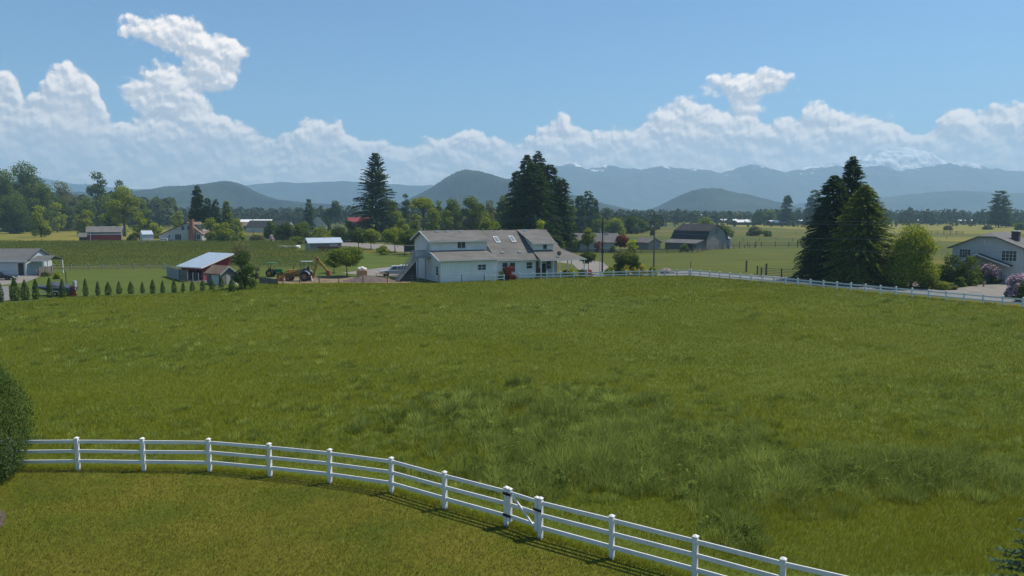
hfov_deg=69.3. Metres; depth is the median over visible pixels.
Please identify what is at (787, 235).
ground
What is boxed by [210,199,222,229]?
conifer tree
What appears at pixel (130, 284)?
young cypress
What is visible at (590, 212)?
conifer tree
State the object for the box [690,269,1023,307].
road fence
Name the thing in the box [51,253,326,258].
berry row
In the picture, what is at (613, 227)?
broadleaf tree
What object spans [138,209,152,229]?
broadleaf tree
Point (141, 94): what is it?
sky
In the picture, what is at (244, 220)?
white roof barn
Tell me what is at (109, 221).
broadleaf tree
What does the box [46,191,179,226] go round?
edge woods
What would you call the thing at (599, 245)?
maple shrub
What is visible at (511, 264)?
window
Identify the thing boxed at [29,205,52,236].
broadleaf tree
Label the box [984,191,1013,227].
conifer tree
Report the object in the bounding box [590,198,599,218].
conifer tree
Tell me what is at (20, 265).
door
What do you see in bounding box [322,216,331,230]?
conifer tree
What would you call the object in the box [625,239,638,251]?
shrub
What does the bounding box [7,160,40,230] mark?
broadleaf tree
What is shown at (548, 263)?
window
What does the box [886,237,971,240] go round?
yellow strip
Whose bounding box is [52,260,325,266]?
berry row
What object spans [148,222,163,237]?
broadleaf tree
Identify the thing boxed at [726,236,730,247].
feed tank
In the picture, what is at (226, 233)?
broadleaf tree
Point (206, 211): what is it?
conifer tree
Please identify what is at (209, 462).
ranch fence
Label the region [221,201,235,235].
conifer tree
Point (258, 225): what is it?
farm house
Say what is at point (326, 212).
broadleaf tree
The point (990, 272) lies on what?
shrub
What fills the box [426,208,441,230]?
broadleaf tree
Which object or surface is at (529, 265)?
window
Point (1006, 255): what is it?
window
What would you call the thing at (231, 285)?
young cypress
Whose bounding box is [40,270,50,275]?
shrub
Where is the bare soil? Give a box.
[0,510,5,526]
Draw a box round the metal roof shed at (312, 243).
[303,237,342,251]
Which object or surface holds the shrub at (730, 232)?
on the ground at (787, 235)
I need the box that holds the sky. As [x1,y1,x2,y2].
[0,0,1023,188]
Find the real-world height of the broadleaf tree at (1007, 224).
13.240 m
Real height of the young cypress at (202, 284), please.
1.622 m
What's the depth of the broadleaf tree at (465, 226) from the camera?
281.20 m
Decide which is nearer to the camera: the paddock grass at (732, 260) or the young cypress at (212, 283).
the young cypress at (212, 283)
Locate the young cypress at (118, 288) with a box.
[116,281,122,293]
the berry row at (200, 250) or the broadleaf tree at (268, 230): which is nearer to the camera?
the berry row at (200, 250)
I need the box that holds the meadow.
[0,230,167,241]
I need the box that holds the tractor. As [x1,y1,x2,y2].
[265,262,283,276]
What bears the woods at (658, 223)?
on the ground at (787, 235)
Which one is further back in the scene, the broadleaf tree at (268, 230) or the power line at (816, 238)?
the broadleaf tree at (268, 230)
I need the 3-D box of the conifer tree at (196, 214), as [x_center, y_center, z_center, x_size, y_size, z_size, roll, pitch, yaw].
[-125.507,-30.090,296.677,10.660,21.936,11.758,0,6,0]
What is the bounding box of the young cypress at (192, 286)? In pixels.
[190,281,194,290]
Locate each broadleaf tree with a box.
[0,168,30,231]
[0,193,32,233]
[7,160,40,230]
[16,173,54,227]
[26,182,57,220]
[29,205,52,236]
[48,181,75,220]
[48,201,69,231]
[49,196,76,230]
[64,194,81,215]
[74,196,96,223]
[74,209,93,234]
[85,171,109,225]
[92,194,121,225]
[98,205,128,234]
[101,184,140,235]
[112,180,124,223]
[131,211,146,239]
[135,197,147,227]
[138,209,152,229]
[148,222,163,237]
[150,196,161,209]
[170,211,183,226]
[199,217,220,241]
[218,221,233,242]
[230,239,255,268]
[231,218,243,236]
[232,250,258,288]
[263,220,277,238]
[274,222,293,240]
[290,221,315,238]
[313,225,333,237]
[322,208,333,222]
[324,255,341,267]
[327,246,363,275]
[329,200,343,226]
[329,225,348,241]
[343,220,354,240]
[347,227,367,247]
[361,229,381,249]
[379,227,404,251]
[383,200,401,227]
[393,218,409,231]
[397,227,416,253]
[399,194,410,230]
[407,204,421,231]
[410,197,434,230]
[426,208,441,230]
[432,199,442,229]
[439,210,454,229]
[442,197,460,226]
[451,210,462,229]
[457,216,474,229]
[458,196,488,228]
[469,202,494,229]
[477,216,490,229]
[485,200,496,227]
[488,221,501,229]
[494,194,511,226]
[535,220,544,229]
[568,200,577,232]
[579,227,596,251]
[580,252,596,269]
[590,218,607,232]
[602,207,611,218]
[606,217,626,234]
[624,215,640,233]
[637,219,648,232]
[733,212,742,219]
[751,210,765,223]
[763,208,776,220]
[877,250,894,284]
[881,221,943,288]
[936,252,967,282]
[958,255,982,285]
[1000,211,1012,227]
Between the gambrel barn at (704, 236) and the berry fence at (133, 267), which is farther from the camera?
the gambrel barn at (704, 236)
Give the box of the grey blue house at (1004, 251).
[947,231,1023,282]
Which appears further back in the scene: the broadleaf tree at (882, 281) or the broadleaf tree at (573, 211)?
the broadleaf tree at (573, 211)
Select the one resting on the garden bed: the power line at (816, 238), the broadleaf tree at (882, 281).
the broadleaf tree at (882, 281)
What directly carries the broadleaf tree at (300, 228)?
on the ground at (787, 235)
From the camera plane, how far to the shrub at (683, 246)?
207.05 m
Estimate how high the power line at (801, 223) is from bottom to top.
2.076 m
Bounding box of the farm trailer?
[317,246,340,251]
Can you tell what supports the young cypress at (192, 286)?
on the yard lawn at (124, 278)
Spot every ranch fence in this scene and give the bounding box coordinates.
[0,437,508,526]
[537,496,846,575]
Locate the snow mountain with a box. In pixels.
[782,147,948,171]
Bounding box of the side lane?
[557,260,607,274]
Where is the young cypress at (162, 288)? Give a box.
[160,280,165,292]
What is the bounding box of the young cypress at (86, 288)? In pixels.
[82,278,88,295]
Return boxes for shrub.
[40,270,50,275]
[53,272,60,278]
[62,221,80,230]
[69,286,76,296]
[126,233,137,240]
[209,231,222,242]
[227,236,240,241]
[237,231,245,240]
[249,234,265,242]
[250,263,260,279]
[273,228,279,239]
[287,236,304,243]
[376,245,389,254]
[497,271,505,279]
[503,265,516,279]
[567,268,579,276]
[568,237,579,251]
[578,269,586,276]
[594,240,601,251]
[603,267,616,275]
[612,249,625,273]
[613,250,640,273]
[622,264,629,273]
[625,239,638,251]
[637,264,647,275]
[648,266,657,275]
[659,267,674,272]
[680,244,688,251]
[697,216,713,223]
[720,225,734,236]
[746,226,762,235]
[761,230,772,236]
[929,280,951,289]
[943,225,952,229]
[950,284,957,289]
[953,276,967,286]
[979,263,1001,283]
[982,224,993,229]
[1003,273,1023,297]
[1013,223,1023,229]
[1014,281,1023,300]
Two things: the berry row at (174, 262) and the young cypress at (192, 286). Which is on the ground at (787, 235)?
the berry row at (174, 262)
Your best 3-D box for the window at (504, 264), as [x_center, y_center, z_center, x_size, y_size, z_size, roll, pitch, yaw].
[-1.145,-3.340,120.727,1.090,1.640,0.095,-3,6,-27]
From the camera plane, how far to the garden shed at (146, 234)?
272.70 m
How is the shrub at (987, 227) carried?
on the yellow field
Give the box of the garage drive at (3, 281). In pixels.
[0,274,39,284]
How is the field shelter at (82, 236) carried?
on the meadow
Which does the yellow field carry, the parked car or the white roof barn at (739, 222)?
the white roof barn at (739, 222)
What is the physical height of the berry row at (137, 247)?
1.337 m
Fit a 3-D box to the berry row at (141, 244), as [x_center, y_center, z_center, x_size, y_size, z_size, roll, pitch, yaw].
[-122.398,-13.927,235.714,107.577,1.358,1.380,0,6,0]
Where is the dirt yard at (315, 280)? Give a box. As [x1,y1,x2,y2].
[272,277,410,283]
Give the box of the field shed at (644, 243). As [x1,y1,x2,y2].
[635,237,661,248]
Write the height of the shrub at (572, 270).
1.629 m
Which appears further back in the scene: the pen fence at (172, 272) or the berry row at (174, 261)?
the berry row at (174, 261)
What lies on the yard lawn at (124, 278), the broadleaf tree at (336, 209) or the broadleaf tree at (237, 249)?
the broadleaf tree at (237, 249)
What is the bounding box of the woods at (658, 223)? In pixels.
[383,208,665,230]
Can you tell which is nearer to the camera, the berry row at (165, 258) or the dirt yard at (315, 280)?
the dirt yard at (315, 280)
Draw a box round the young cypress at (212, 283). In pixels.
[209,279,215,289]
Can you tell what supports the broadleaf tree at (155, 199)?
on the ground at (787, 235)
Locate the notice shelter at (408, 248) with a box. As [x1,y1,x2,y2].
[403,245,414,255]
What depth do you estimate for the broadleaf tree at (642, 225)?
398.69 m
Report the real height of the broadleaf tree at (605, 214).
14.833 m
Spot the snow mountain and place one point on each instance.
(900, 158)
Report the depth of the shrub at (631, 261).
128.35 m
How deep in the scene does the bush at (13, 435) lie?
30.17 m
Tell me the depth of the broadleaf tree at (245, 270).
104.79 m
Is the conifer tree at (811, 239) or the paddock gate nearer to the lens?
the paddock gate
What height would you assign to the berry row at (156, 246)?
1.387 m
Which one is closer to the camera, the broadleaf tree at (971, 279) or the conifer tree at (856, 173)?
the broadleaf tree at (971, 279)
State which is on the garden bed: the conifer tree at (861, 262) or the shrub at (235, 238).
the conifer tree at (861, 262)
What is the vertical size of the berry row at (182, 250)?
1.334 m
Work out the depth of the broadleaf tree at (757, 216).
680.48 m
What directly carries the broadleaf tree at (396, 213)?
on the ground at (787, 235)
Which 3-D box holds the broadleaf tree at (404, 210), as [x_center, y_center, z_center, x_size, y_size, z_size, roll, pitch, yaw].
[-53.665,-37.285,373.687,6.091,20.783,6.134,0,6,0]
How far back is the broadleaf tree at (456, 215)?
288.79 m
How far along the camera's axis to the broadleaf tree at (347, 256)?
123.91 m
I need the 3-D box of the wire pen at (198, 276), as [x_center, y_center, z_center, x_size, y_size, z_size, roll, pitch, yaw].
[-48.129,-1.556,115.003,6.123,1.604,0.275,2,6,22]
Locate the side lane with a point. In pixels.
(594, 266)
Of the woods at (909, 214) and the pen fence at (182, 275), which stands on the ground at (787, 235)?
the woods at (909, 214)
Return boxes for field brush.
[648,218,1023,226]
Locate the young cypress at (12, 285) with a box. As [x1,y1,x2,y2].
[9,277,19,300]
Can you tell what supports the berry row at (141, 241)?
on the ground at (787, 235)
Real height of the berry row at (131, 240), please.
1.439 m
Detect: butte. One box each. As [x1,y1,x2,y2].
[69,181,362,211]
[398,169,631,211]
[642,188,803,214]
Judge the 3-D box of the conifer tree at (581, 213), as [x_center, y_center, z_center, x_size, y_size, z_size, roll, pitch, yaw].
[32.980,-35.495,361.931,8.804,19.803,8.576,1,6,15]
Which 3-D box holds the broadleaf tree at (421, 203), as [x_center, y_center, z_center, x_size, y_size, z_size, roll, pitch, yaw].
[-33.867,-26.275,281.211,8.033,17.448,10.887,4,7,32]
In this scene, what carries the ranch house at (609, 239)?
on the ground at (787, 235)
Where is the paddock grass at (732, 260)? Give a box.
[594,248,809,275]
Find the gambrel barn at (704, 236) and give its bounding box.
[662,224,727,249]
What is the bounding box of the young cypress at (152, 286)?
[150,279,155,293]
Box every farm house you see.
[245,220,294,231]
[308,217,326,231]
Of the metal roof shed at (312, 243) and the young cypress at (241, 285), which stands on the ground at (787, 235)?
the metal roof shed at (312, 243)
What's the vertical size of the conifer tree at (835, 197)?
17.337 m
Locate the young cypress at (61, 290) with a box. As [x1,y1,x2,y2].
[58,279,66,297]
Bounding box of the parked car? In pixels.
[0,271,19,279]
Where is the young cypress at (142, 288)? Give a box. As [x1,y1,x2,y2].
[140,282,144,292]
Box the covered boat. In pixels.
[38,281,78,296]
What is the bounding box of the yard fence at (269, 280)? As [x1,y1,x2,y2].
[259,277,277,284]
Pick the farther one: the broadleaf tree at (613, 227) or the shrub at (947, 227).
the shrub at (947, 227)
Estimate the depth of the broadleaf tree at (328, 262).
132.47 m
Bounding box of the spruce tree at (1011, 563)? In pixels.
[988,517,1023,575]
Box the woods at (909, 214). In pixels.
[599,207,1023,223]
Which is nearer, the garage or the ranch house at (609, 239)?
the garage
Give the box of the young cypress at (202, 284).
[200,280,204,290]
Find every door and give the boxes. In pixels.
[0,263,15,274]
[18,263,23,274]
[226,274,229,283]
[542,263,545,272]
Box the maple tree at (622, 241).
[614,235,629,251]
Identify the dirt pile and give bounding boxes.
[325,275,348,277]
[343,275,393,281]
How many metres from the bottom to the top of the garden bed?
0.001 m
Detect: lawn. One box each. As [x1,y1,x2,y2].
[0,254,411,303]
[0,469,674,575]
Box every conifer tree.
[188,185,205,221]
[202,198,212,223]
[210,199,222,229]
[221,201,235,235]
[302,199,316,229]
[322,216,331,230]
[347,153,404,239]
[497,155,555,233]
[502,162,565,248]
[502,171,521,229]
[511,151,554,226]
[540,164,576,232]
[549,177,576,247]
[572,195,586,232]
[580,191,595,232]
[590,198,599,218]
[779,195,796,225]
[791,175,859,280]
[797,209,833,275]
[799,190,821,226]
[814,184,906,286]
[834,156,874,244]
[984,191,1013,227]
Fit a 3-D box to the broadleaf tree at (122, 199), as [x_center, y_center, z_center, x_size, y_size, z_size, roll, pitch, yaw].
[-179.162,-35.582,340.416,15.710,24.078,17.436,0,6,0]
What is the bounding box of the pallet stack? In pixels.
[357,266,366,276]
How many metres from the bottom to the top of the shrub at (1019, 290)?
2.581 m
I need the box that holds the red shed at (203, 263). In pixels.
[175,252,233,279]
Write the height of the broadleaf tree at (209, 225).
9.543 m
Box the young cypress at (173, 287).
[171,279,176,292]
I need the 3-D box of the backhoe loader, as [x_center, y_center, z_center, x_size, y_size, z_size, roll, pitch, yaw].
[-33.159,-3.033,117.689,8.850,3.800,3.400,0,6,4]
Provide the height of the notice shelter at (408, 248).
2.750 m
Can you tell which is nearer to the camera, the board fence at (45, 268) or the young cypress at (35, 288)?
the young cypress at (35, 288)
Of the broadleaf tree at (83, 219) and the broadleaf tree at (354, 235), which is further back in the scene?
the broadleaf tree at (83, 219)
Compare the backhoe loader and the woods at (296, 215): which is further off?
the woods at (296, 215)
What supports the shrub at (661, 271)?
on the ground at (787, 235)
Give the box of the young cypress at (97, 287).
[95,281,100,295]
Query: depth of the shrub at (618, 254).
128.42 m
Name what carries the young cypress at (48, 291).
on the yard lawn at (124, 278)
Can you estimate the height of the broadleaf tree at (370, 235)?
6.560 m
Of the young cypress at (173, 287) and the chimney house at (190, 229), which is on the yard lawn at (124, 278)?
the young cypress at (173, 287)
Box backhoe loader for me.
[276,257,330,281]
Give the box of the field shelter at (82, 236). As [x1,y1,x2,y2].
[78,233,86,239]
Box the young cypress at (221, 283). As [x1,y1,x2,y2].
[218,278,224,286]
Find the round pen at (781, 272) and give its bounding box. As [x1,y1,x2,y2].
[757,266,803,277]
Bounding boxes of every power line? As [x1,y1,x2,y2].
[256,210,658,222]
[268,212,650,219]
[655,213,1023,221]
[657,240,886,251]
[658,232,990,238]
[663,214,1015,223]
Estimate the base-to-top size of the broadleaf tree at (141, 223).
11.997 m
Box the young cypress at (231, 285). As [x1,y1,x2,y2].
[228,278,234,291]
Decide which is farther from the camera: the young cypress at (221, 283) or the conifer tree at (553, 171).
the conifer tree at (553, 171)
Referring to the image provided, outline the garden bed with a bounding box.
[824,279,919,285]
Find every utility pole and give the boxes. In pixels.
[601,218,602,271]
[648,211,657,266]
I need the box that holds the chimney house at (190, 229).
[157,219,208,241]
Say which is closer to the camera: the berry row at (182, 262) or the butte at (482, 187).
the berry row at (182, 262)
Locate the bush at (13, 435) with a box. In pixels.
[0,363,40,484]
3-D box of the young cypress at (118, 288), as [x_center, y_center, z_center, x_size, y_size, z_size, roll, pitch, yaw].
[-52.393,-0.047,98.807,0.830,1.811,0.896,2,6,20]
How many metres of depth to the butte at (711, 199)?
2613.71 m
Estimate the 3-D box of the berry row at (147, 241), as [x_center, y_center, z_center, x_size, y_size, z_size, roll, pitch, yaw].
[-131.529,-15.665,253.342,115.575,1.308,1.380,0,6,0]
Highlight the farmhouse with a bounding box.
[410,229,586,282]
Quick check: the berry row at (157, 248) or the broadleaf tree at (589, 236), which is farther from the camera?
the berry row at (157, 248)
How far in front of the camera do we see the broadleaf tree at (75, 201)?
524.94 m
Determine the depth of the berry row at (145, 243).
238.60 m
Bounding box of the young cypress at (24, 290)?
[20,280,29,299]
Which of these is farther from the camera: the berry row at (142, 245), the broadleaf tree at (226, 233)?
the broadleaf tree at (226, 233)
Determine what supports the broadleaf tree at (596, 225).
on the ground at (787, 235)
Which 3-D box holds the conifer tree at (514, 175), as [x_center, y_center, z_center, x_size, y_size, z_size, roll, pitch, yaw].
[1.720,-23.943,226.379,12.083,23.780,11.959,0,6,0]
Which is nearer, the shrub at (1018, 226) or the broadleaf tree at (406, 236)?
the broadleaf tree at (406, 236)
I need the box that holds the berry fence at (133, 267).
[53,263,179,269]
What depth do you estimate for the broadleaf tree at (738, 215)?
771.93 m
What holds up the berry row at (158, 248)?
on the ground at (787, 235)
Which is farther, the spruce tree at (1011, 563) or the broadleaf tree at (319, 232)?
the broadleaf tree at (319, 232)
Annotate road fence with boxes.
[505,269,689,279]
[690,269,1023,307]
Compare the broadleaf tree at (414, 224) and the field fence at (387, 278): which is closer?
the field fence at (387, 278)
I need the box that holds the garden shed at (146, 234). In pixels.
[139,230,152,241]
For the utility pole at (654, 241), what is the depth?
129.91 m
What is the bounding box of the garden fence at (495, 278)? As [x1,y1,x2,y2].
[485,275,504,281]
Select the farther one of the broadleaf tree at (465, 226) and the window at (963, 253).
the broadleaf tree at (465, 226)
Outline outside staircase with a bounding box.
[395,250,430,281]
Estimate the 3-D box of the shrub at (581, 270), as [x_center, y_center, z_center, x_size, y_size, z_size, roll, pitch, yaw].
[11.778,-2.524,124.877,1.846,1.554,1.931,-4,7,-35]
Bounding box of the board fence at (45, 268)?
[38,265,52,275]
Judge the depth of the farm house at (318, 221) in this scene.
429.80 m
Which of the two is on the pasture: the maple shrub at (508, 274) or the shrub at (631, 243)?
the maple shrub at (508, 274)
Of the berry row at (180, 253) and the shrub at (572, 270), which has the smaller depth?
the shrub at (572, 270)
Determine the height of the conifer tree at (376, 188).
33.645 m
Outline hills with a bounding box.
[792,191,1023,214]
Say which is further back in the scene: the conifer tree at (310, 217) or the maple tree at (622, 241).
the conifer tree at (310, 217)
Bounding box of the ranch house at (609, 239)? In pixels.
[556,233,617,251]
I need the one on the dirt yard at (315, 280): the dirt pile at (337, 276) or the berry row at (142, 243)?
the dirt pile at (337, 276)
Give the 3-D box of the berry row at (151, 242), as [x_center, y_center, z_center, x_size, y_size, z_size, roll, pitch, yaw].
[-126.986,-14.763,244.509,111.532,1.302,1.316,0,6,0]
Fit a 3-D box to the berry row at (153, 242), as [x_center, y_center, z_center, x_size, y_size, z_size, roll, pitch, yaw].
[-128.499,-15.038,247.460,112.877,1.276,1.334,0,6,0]
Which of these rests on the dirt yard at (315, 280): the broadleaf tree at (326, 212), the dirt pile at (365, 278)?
the dirt pile at (365, 278)
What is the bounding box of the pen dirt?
[188,279,206,281]
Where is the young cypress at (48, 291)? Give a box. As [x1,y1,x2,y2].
[45,278,53,297]
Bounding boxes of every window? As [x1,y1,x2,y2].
[175,234,180,239]
[457,242,465,247]
[478,264,485,269]
[502,262,507,271]
[509,262,514,271]
[526,262,532,268]
[546,261,550,268]
[959,249,970,257]
[1001,250,1016,261]
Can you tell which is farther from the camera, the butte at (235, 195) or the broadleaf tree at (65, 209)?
the butte at (235, 195)
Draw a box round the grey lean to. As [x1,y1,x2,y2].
[204,265,237,284]
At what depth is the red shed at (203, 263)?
121.24 m
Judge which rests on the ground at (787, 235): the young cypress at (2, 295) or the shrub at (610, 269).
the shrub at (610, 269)
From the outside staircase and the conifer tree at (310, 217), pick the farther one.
the conifer tree at (310, 217)
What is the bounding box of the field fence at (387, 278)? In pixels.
[265,274,484,283]
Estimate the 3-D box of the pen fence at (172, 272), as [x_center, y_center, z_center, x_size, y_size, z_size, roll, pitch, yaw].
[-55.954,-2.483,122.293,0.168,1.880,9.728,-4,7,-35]
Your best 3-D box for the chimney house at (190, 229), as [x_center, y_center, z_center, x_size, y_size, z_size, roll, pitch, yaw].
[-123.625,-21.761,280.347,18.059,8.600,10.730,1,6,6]
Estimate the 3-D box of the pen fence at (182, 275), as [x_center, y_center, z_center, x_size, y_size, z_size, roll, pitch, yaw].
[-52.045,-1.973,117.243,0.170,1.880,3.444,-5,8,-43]
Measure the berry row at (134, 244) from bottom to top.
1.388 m
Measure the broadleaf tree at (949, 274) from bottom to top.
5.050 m
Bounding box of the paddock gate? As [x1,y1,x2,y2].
[503,487,540,530]
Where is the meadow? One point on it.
(55, 235)
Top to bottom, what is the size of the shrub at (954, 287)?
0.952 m
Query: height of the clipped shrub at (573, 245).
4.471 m
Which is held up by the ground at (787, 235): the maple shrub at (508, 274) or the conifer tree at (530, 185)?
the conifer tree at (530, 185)
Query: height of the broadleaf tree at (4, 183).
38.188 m
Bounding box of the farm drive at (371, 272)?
[344,267,416,277]
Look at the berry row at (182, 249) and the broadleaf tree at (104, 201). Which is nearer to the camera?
the berry row at (182, 249)
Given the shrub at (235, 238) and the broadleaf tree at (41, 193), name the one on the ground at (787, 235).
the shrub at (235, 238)
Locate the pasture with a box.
[0,276,1023,575]
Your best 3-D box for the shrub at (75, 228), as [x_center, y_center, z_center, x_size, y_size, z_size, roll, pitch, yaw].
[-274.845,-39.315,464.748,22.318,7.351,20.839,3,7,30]
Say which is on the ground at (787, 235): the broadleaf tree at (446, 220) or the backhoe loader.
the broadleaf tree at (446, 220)
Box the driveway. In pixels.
[944,283,1014,296]
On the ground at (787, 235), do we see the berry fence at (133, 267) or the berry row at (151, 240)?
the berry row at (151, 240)
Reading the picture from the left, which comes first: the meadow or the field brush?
the meadow
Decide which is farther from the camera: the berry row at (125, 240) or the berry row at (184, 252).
the berry row at (125, 240)
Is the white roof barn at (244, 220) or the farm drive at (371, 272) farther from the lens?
the white roof barn at (244, 220)
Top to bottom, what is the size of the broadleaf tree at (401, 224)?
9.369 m
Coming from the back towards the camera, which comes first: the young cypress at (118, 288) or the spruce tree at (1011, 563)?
the young cypress at (118, 288)
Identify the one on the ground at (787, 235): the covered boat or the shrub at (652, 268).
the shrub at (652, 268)
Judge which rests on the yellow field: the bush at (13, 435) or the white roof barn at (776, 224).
the white roof barn at (776, 224)
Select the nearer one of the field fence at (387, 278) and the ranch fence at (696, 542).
the ranch fence at (696, 542)
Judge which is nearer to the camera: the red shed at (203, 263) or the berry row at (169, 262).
the red shed at (203, 263)
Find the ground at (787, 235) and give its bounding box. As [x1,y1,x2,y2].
[0,219,1023,306]
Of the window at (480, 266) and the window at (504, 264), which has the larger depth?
the window at (504, 264)
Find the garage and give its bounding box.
[0,248,63,275]
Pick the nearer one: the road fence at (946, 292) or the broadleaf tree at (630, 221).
the road fence at (946, 292)
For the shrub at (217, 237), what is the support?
on the ground at (787, 235)
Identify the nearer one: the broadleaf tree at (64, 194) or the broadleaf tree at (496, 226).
the broadleaf tree at (496, 226)
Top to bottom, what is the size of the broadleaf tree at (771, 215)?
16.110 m
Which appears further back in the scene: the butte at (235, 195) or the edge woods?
the butte at (235, 195)
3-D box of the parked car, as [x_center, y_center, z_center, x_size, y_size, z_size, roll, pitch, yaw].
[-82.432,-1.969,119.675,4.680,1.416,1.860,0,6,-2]
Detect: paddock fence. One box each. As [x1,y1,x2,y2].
[564,247,707,253]
[710,244,754,249]
[731,241,807,246]
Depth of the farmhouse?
121.58 m
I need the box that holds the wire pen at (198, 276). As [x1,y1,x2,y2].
[187,272,204,281]
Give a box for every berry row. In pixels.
[0,239,282,242]
[0,240,279,243]
[0,242,295,245]
[0,242,296,244]
[0,243,291,246]
[0,243,294,246]
[0,245,293,248]
[0,246,295,249]
[1,240,293,243]
[1,242,294,244]
[1,242,295,246]
[1,247,295,250]
[1,248,329,251]
[2,244,295,247]
[2,245,296,248]
[3,240,281,242]
[3,240,295,243]
[3,242,296,245]
[3,247,293,250]
[4,239,286,242]
[5,241,292,244]
[5,246,283,249]
[9,244,294,247]
[44,249,330,252]
[46,250,321,253]
[49,251,324,254]
[50,248,337,251]
[50,249,325,253]
[51,251,327,255]
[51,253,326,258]
[52,256,315,261]
[52,259,323,264]
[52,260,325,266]
[53,257,323,262]
[53,258,322,263]
[54,251,327,255]
[55,260,325,265]
[58,255,322,260]
[59,254,326,258]
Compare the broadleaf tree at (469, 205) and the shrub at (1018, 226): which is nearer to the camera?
the broadleaf tree at (469, 205)
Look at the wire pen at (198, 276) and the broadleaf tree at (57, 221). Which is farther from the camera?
the broadleaf tree at (57, 221)
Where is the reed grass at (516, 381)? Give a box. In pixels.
[345,371,1023,554]
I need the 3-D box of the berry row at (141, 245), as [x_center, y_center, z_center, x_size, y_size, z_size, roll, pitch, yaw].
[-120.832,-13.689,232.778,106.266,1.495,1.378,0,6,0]
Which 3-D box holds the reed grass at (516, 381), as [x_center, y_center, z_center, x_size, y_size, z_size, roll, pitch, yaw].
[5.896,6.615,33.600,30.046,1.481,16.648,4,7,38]
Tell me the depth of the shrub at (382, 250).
189.48 m
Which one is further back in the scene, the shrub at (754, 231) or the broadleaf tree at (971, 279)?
the shrub at (754, 231)
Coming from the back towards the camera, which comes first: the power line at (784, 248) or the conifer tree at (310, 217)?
the conifer tree at (310, 217)
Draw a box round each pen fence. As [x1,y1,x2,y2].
[166,266,178,279]
[179,269,187,281]
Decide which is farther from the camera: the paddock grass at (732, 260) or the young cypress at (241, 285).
the paddock grass at (732, 260)
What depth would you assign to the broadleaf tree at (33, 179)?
438.80 m
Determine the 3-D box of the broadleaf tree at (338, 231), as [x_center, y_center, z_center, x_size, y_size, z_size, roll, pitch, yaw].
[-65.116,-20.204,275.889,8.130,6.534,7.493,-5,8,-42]
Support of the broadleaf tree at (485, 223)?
on the ground at (787, 235)
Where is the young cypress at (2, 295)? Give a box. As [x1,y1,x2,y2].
[0,284,4,301]
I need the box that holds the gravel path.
[0,286,9,300]
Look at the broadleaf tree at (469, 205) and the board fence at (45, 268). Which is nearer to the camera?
the board fence at (45, 268)
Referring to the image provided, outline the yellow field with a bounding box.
[695,223,1023,233]
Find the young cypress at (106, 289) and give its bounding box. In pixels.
[104,282,111,294]
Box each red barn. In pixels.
[85,226,123,241]
[348,217,368,227]
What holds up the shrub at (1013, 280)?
on the ground at (787, 235)
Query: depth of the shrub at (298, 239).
256.53 m
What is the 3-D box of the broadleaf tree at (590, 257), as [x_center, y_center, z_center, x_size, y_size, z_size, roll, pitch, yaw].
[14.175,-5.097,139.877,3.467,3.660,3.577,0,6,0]
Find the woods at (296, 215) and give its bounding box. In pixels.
[178,203,618,223]
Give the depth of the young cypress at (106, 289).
96.95 m
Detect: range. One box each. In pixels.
[11,177,432,207]
[424,161,1023,210]
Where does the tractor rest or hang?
on the yard lawn at (124, 278)
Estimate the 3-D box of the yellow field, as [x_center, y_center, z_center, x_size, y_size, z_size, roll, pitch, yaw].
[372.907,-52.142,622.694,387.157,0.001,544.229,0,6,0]
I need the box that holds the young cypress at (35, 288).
[31,279,39,299]
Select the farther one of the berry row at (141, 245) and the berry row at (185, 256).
the berry row at (141, 245)
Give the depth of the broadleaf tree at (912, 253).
105.23 m
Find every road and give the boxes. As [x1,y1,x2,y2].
[341,242,411,252]
[588,271,1021,302]
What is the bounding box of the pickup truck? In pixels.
[379,265,405,276]
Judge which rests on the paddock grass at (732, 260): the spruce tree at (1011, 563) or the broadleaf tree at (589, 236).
the broadleaf tree at (589, 236)
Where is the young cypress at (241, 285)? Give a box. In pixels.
[239,279,244,289]
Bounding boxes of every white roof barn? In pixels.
[240,219,271,221]
[729,220,761,224]
[765,220,791,225]
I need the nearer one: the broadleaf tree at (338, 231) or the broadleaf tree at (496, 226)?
the broadleaf tree at (496, 226)
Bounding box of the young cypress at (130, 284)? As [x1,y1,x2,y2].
[127,281,133,293]
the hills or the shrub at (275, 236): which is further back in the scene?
the hills
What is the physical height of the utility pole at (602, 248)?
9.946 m
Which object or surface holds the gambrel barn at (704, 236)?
on the ground at (787, 235)

